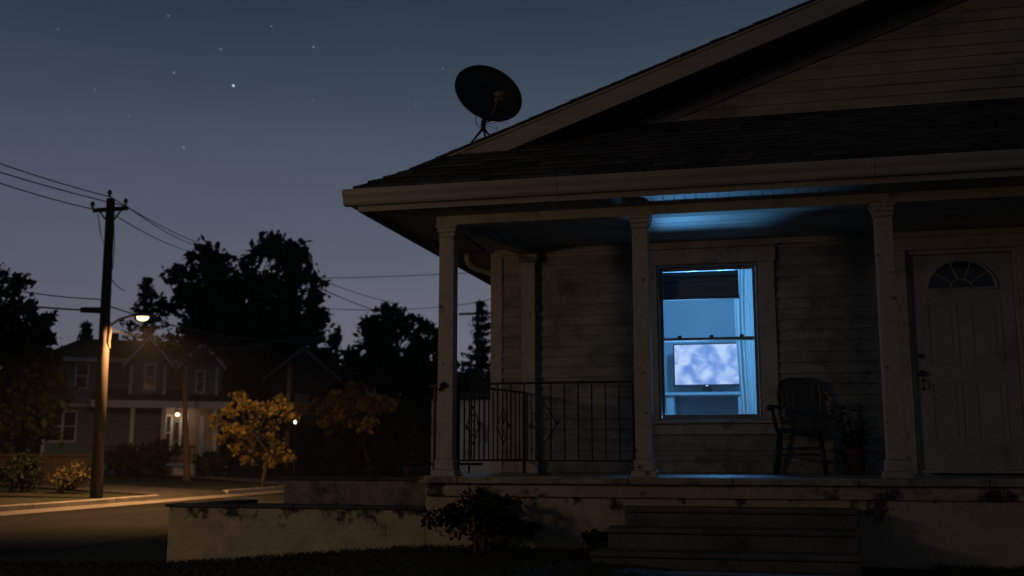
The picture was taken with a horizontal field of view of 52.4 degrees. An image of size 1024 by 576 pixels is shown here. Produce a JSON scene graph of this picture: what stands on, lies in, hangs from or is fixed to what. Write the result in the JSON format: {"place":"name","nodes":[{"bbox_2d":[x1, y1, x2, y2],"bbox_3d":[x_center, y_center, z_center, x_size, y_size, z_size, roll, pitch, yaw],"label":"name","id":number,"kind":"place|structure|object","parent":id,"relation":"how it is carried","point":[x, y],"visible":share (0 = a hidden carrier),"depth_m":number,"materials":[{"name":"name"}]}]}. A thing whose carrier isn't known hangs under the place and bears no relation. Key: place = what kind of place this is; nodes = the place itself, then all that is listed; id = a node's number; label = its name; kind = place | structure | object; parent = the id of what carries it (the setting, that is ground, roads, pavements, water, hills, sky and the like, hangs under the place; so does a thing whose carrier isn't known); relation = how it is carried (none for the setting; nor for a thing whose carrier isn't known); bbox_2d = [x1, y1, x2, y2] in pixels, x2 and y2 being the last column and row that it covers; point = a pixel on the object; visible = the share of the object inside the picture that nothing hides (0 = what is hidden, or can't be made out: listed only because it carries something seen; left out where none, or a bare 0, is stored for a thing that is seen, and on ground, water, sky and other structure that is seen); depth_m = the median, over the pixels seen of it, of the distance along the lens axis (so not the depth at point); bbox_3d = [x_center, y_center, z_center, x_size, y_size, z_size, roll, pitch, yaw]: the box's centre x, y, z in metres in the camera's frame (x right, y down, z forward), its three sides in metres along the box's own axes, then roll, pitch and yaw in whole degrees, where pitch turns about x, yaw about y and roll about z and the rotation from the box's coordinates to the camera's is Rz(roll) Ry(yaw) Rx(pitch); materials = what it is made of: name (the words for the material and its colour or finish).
{"place":"outdoors","nodes":[
{"label":"outdoors","id":0,"kind":"place"},
{"bbox_2d":[0,484,227,498],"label":"sidewalk","id":1,"kind":"structure","parent":0,"point":[165,493],"depth_m":29.69,"materials":[{"name":"concrete"}]},
{"bbox_2d":[0,492,283,555],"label":"road","id":2,"kind":"structure","parent":0,"point":[28,532],"depth_m":17.46,"materials":[{"name":"grey asphalt"}]},
{"bbox_2d":[0,490,283,515],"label":"road gutter","id":3,"kind":"object","parent":2,"relation":"on","point":[112,504],"depth_m":24.99,"materials":[{"name":"concrete"}]},
{"bbox_2d":[143,474,284,483],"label":"front path","id":4,"kind":"structure","parent":0,"point":[246,479],"depth_m":40.35,"materials":[{"name":"concrete"}]},
{"bbox_2d":[0,459,430,504],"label":"lawn","id":5,"kind":"structure","parent":0,"point":[40,495],"depth_m":36.69,"materials":[{"name":"plant"}]},
{"bbox_2d":[0,447,45,492],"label":"shrub","id":6,"kind":"object","parent":5,"relation":"on","point":[11,473],"visible":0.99,"depth_m":27.89,"materials":[{"name":"green plant"}]},
{"bbox_2d":[0,262,83,453],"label":"broadleaf tree","id":7,"kind":"object","parent":5,"relation":"on","point":[29,382],"visible":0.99,"depth_m":35.54,"materials":[{"name":"green plant"}]},
{"bbox_2d":[0,450,91,485],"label":"fence","id":8,"kind":"object","parent":5,"relation":"on","point":[52,463],"visible":0.42,"depth_m":32.92,"materials":[{"name":"brown wood"}]},
{"bbox_2d":[44,460,90,493],"bbox_3d":[-11.671,5.037,27.540,1.398,0.964,1.203,1,-9,-8],"label":"shrub","id":9,"kind":"object","parent":5,"relation":"on","point":[64,480],"visible":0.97,"depth_m":27.49,"materials":[{"name":"green plant"}]},
{"bbox_2d":[76,320,93,339],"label":"conifer tree","id":10,"kind":"object","parent":5,"relation":"on","point":[85,332],"visible":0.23,"depth_m":76.19,"materials":[{"name":"green plant"}]},
{"bbox_2d":[90,190,128,497],"bbox_3d":[-10.318,1.378,26.167,0.942,7.876,0.383,-2,-9,13],"label":"utility pole","id":11,"kind":"object","parent":5,"relation":"on","point":[99,428],"visible":0.99,"depth_m":26.04,"materials":[{"name":"brown wood"}]},
{"bbox_2d":[0,302,87,310],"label":"power line","id":12,"kind":"object","parent":11,"relation":"attached to","point":[44,307],"visible":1,"depth_m":25.67,"materials":[{"name":"black metal"}]},
{"bbox_2d":[80,307,101,312],"bbox_3d":[-10.597,0.561,26.213,0.558,0.180,0.160,-2,-9,13],"label":"splice box","id":13,"kind":"object","parent":12,"relation":"hanging from","point":[94,309],"visible":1,"depth_m":26.15,"materials":[{"name":"black plastic"}]},
{"bbox_2d":[0,183,92,209],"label":"power line","id":14,"kind":"object","parent":11,"relation":"attached to","point":[45,197],"visible":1,"depth_m":24.90,"materials":[{"name":"black rubber"}]},
{"bbox_2d":[0,287,100,299],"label":"power line","id":15,"kind":"object","parent":11,"relation":"attached to","point":[49,295],"visible":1,"depth_m":25.80,"materials":[{"name":"black rubber"}]},
{"bbox_2d":[0,163,110,197],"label":"power line","id":16,"kind":"object","parent":11,"relation":"attached to","point":[53,180],"visible":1,"depth_m":24.61,"materials":[{"name":"black rubber"}]},
{"bbox_2d":[0,172,126,206],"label":"power line","id":17,"kind":"object","parent":11,"relation":"attached to","point":[60,189],"visible":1,"depth_m":24.14,"materials":[{"name":"black rubber"}]},
{"bbox_2d":[111,313,151,325],"bbox_3d":[-9.665,0.835,26.273,1.142,0.401,0.236,0,-9,0],"label":"street lamp","id":18,"kind":"object","parent":11,"relation":"attached to","point":[142,316],"visible":1,"depth_m":26.24,"materials":[{"name":"metal"}]},
{"bbox_2d":[115,215,192,251],"bbox_3d":[-13.011,-1.825,39.350,0.028,3.914,25.637,2,-9,-13],"label":"power line","id":19,"kind":"object","parent":11,"relation":"attached to","point":[149,235],"visible":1,"depth_m":33.23,"materials":[{"name":"black rubber"}]},
{"bbox_2d":[128,207,207,247],"bbox_3d":[-13.237,-2.167,42.370,0.028,5.052,31.575,2,-9,-12],"label":"power line","id":20,"kind":"object","parent":11,"relation":"attached to","point":[162,229],"visible":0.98,"depth_m":33.60,"materials":[{"name":"black rubber"}]},
{"bbox_2d":[111,197,225,250],"bbox_3d":[-13.074,-2.201,42.388,0.028,4.641,31.374,2,-9,-10],"label":"power line","id":21,"kind":"object","parent":11,"relation":"attached to","point":[166,228],"visible":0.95,"depth_m":35.64,"materials":[{"name":"black rubber"}]},
{"bbox_2d":[112,329,269,348],"bbox_3d":[-10.188,1.679,35.121,0.032,1.549,17.743,0,-9,0],"label":"power line","id":22,"kind":"object","parent":11,"relation":"attached to","point":[182,345],"visible":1,"depth_m":31.54,"materials":[{"name":"black metal"}]},
{"bbox_2d":[111,306,330,340],"bbox_3d":[-9.014,1.281,35.663,0.032,1.429,18.837,-1,-9,7],"label":"power line","id":23,"kind":"object","parent":11,"relation":"attached to","point":[214,334],"visible":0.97,"depth_m":32.54,"materials":[{"name":"black metal"}]},
{"bbox_2d":[104,442,146,476],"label":"shrub","id":24,"kind":"object","parent":5,"relation":"on","point":[122,462],"visible":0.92,"depth_m":43.78,"materials":[{"name":"green plant"}]},
{"bbox_2d":[40,333,231,475],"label":"grey house","id":25,"kind":"structure","parent":5,"relation":"on","point":[145,395],"depth_m":49.88,"materials":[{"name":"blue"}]},
{"bbox_2d":[47,410,77,442],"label":"window","id":26,"kind":"structure","parent":25,"relation":"in","point":[70,425],"depth_m":49.19,"materials":[{"name":"clear glass"}]},
{"bbox_2d":[74,362,89,388],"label":"window","id":27,"kind":"structure","parent":25,"relation":"in","point":[81,379],"depth_m":49.73,"materials":[{"name":"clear glass"}]},
{"bbox_2d":[143,363,156,390],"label":"window","id":28,"kind":"structure","parent":25,"relation":"in","point":[149,381],"depth_m":49.54,"materials":[{"name":"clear glass"}]},
{"bbox_2d":[165,414,172,449],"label":"door","id":29,"kind":"structure","parent":25,"relation":"in","point":[169,417],"depth_m":50.68,"materials":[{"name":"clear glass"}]},
{"bbox_2d":[171,419,179,464],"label":"door","id":30,"kind":"structure","parent":25,"relation":"in","point":[176,423],"depth_m":50.73,"materials":[{"name":"grey wood"}]},
{"bbox_2d":[179,413,188,450],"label":"window","id":31,"kind":"structure","parent":25,"relation":"in","point":[181,414],"depth_m":50.85,"materials":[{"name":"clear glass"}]},
{"bbox_2d":[195,370,205,392],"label":"window","id":32,"kind":"structure","parent":25,"relation":"in","point":[200,375],"depth_m":50.28,"materials":[{"name":"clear glass"}]},
{"bbox_2d":[119,276,171,340],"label":"conifer tree","id":33,"kind":"object","parent":5,"relation":"on","point":[145,297],"visible":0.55,"depth_m":59.15,"materials":[{"name":"green plant"}]},
{"bbox_2d":[129,436,182,477],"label":"shrub","id":34,"kind":"object","parent":5,"relation":"on","point":[158,453],"visible":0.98,"depth_m":43.73,"materials":[{"name":"green plant"}]},
{"bbox_2d":[154,326,226,480],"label":"street tree","id":35,"kind":"object","parent":5,"relation":"on","point":[197,337],"visible":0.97,"depth_m":40.01,"materials":[{"name":"green plant"}]},
{"bbox_2d":[192,449,232,478],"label":"shrub","id":36,"kind":"object","parent":5,"relation":"on","point":[213,464],"visible":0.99,"depth_m":42.81,"materials":[{"name":"green plant"}]},
{"bbox_2d":[2,354,489,463],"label":"distant trees","id":37,"kind":"object","parent":5,"relation":"on","point":[223,449],"visible":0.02,"depth_m":92.68,"materials":[{"name":"green plant"}]},
{"bbox_2d":[153,229,348,469],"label":"broadleaf tree","id":38,"kind":"object","parent":5,"relation":"on","point":[213,297],"visible":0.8,"depth_m":60.60,"materials":[{"name":"green plant"}]},
{"bbox_2d":[206,389,301,486],"bbox_3d":[-8.556,5.111,35.983,4.593,3.392,3.056,-8,-12,43],"label":"street tree","id":39,"kind":"object","parent":5,"relation":"on","point":[270,411],"visible":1,"depth_m":36.31,"materials":[{"name":"yellow plant"}]},
{"bbox_2d":[283,362,291,475],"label":"wooden post","id":40,"kind":"object","parent":5,"relation":"on","point":[287,422],"visible":0.84,"depth_m":40.11,"materials":[{"name":"brown wood"}]},
{"bbox_2d":[256,418,319,474],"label":"shrub","id":41,"kind":"object","parent":5,"relation":"on","point":[299,449],"visible":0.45,"depth_m":51.98,"materials":[{"name":"green plant"}]},
{"bbox_2d":[293,420,296,475],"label":"lamp post","id":42,"kind":"object","parent":5,"relation":"on","point":[294,444],"visible":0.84,"depth_m":47.81,"materials":[{"name":"black metal"}]},
{"bbox_2d":[263,346,340,471],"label":"gabled house","id":43,"kind":"structure","parent":5,"relation":"on","point":[313,376],"depth_m":58.55,"materials":[{"name":"brown"}]},
{"bbox_2d":[294,394,308,414],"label":"window","id":44,"kind":"structure","parent":43,"relation":"in","point":[301,398],"depth_m":58.42,"materials":[{"name":"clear glass"}]},
{"bbox_2d":[291,380,399,475],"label":"street tree","id":45,"kind":"object","parent":5,"relation":"on","point":[377,406],"visible":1,"depth_m":45.18,"materials":[{"name":"orange plant"}]},
{"bbox_2d":[333,300,469,469],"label":"broadleaf tree","id":46,"kind":"object","parent":5,"relation":"on","point":[406,379],"visible":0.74,"depth_m":64.52,"materials":[{"name":"green plant"}]},
{"bbox_2d":[458,299,490,399],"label":"conifer tree","id":47,"kind":"object","parent":5,"relation":"on","point":[484,349],"visible":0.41,"depth_m":62.80,"materials":[{"name":"green plant"}]},
{"bbox_2d":[459,301,490,399],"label":"utility pole","id":48,"kind":"object","parent":5,"relation":"on","point":[477,313],"visible":0.43,"depth_m":58.93,"materials":[{"name":"brown wood"}]},
{"bbox_2d":[312,284,374,310],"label":"power line","id":49,"kind":"object","parent":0,"point":[341,297],"visible":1,"depth_m":52.13,"materials":[{"name":"black rubber"}]},
{"bbox_2d":[312,276,395,303],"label":"power line","id":50,"kind":"object","parent":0,"point":[353,291],"visible":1,"depth_m":52.17,"materials":[{"name":"black rubber"}]},
{"bbox_2d":[306,273,464,278],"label":"power line","id":51,"kind":"object","parent":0,"point":[377,276],"visible":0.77,"depth_m":52.85,"materials":[{"name":"black rubber"}]},
{"bbox_2d":[322,302,476,309],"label":"power line","id":52,"kind":"object","parent":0,"point":[396,309],"visible":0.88,"depth_m":56.94,"materials":[{"name":"black metal"}]},
{"bbox_2d":[0,0,808,371],"label":"sky","id":53,"kind":"structure","parent":0,"point":[367,68],"materials":[{"name":"blue"}]},
{"bbox_2d":[0,535,1023,575],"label":"lawn","id":54,"kind":"structure","parent":0,"point":[141,550],"depth_m":8.96,"materials":[{"name":"plant"}]},
{"bbox_2d":[165,499,425,562],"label":"retaining wall","id":55,"kind":"structure","parent":54,"relation":"on","point":[238,528],"depth_m":10.14,"materials":[{"name":"beige paint"}]},
{"bbox_2d":[281,476,426,505],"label":"terrace wall","id":56,"kind":"structure","parent":54,"relation":"on","point":[368,490],"depth_m":11.69,"materials":[{"name":"grey paint"}]},
{"bbox_2d":[421,478,547,554],"bbox_3d":[-0.305,2.059,9.321,0.961,0.718,0.997,-8,-12,40],"label":"bush","id":57,"kind":"object","parent":54,"relation":"on","point":[492,521],"visible":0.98,"depth_m":9.29,"materials":[{"name":"green plant"}]},
{"bbox_2d":[578,529,608,553],"bbox_3d":[0.752,2.245,9.135,0.334,0.276,0.261,-4,-10,22],"label":"bush","id":58,"kind":"object","parent":54,"relation":"on","point":[593,539],"visible":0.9,"depth_m":9.08,"materials":[{"name":"green plant"}]},
{"bbox_2d":[342,0,1023,569],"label":"house","id":59,"kind":"structure","parent":54,"relation":"on","point":[842,180],"depth_m":10.46,"materials":[{"name":"beige wood"}]},
{"bbox_2d":[429,382,446,469],"bbox_3d":[-0.705,1.393,10.079,0.116,0.944,0.436,3,-9,-16],"label":"handrail","id":60,"kind":"object","parent":59,"relation":"on","point":[443,385],"visible":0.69,"depth_m":10.25,"materials":[{"name":"metal"}]},
{"bbox_2d":[426,392,489,483],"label":"railing","id":61,"kind":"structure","parent":59,"relation":"on","point":[484,467],"depth_m":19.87,"materials":[{"name":"metal"}]},
{"bbox_2d":[462,407,489,483],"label":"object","id":62,"kind":"structure","parent":61,"relation":"in","point":[485,467],"depth_m":19.82,"materials":[{"name":"metal"}]},
{"bbox_2d":[455,65,521,142],"bbox_3d":[-0.268,-1.837,10.985,0.568,1.192,0.665,-4,-10,24],"label":"satellite dish","id":63,"kind":"object","parent":59,"relation":"on","point":[486,94],"visible":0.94,"depth_m":11.11,"materials":[{"name":"paint"}]},
{"bbox_2d":[457,384,526,472],"bbox_3d":[-0.217,1.476,10.764,0.096,0.885,1.612,-5,-10,27],"label":"porch railing","id":64,"kind":"object","parent":59,"relation":"on","point":[479,422],"visible":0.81,"depth_m":10.77,"materials":[{"name":"black metal"}]},
{"bbox_2d":[456,380,635,476],"bbox_3d":[0.306,1.329,9.839,1.770,0.885,0.080,-2,-9,13],"label":"porch railing","id":65,"kind":"object","parent":59,"relation":"on","point":[550,411],"visible":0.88,"depth_m":9.84,"materials":[{"name":"black metal"}]},
{"bbox_2d":[663,270,738,300],"bbox_3d":[2.037,-0.028,11.569,0.950,0.316,0.065,-2,-9,13],"label":"window shade","id":66,"kind":"object","parent":59,"relation":"attached to","point":[702,285],"depth_m":11.54,"materials":[{"name":"fabric"}]},
{"bbox_2d":[665,392,741,417],"bbox_3d":[2.795,2.045,14.926,1.369,1.065,0.710,-2,-9,13],"label":"media console","id":67,"kind":"object","parent":59,"relation":"on","point":[683,403],"visible":0.24,"depth_m":15.07,"materials":[{"name":"white wood"}]},
{"bbox_2d":[673,343,739,391],"bbox_3d":[2.803,1.153,14.993,0.942,0.713,0.170,-2,-9,13],"label":"television","id":68,"kind":"object","parent":67,"relation":"on","point":[706,367],"visible":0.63,"depth_m":14.96,"materials":[{"name":"blue glass"}]},
{"bbox_2d":[650,242,783,434],"bbox_3d":[2.143,0.558,11.277,1.485,2.040,0.240,-2,-9,13],"label":"window","id":69,"kind":"structure","parent":59,"relation":"in","point":[761,256],"depth_m":11.21,"materials":[{"name":"paint"}]},
{"bbox_2d":[734,269,760,416],"bbox_3d":[2.233,0.797,11.468,1.800,2.177,0.151,-2,-9,13],"label":"curtain","id":70,"kind":"object","parent":59,"relation":"hanging from","point":[744,317],"visible":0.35,"depth_m":11.43,"materials":[{"name":"fabric"}]},
{"bbox_2d":[766,377,828,474],"bbox_3d":[2.902,1.393,10.602,0.564,1.005,0.547,-3,-9,18],"label":"armchair","id":71,"kind":"object","parent":59,"relation":"on","point":[806,387],"visible":0.98,"depth_m":10.79,"materials":[{"name":"brown wood"}]},
{"bbox_2d":[823,395,876,474],"bbox_3d":[3.415,1.478,10.508,0.512,0.800,0.309,-2,-9,13],"label":"potted plant","id":72,"kind":"object","parent":59,"relation":"on","point":[853,458],"visible":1,"depth_m":10.44,"materials":[{"name":"plant"}]},
{"bbox_2d":[909,252,1023,469],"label":"door","id":73,"kind":"structure","parent":59,"relation":"in","point":[969,397],"depth_m":10.65,"materials":[{"name":"paint"}]},
{"bbox_2d":[590,505,862,575],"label":"porch steps","id":74,"kind":"structure","parent":54,"relation":"on","point":[743,541],"depth_m":8.56,"materials":[{"name":"concrete"}]},
{"label":"ground","id":75,"kind":"structure","parent":0,"visible":0},
{"bbox_2d":[0,533,167,557],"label":"kerb","id":76,"kind":"structure","parent":75,"relation":"on","point":[58,549],"depth_m":12.75,"materials":[{"name":"concrete"}]},
{"bbox_2d":[0,476,422,511],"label":"kerb","id":77,"kind":"structure","parent":75,"relation":"on","point":[15,507],"depth_m":24.66,"materials":[{"name":"concrete"}]}
]}

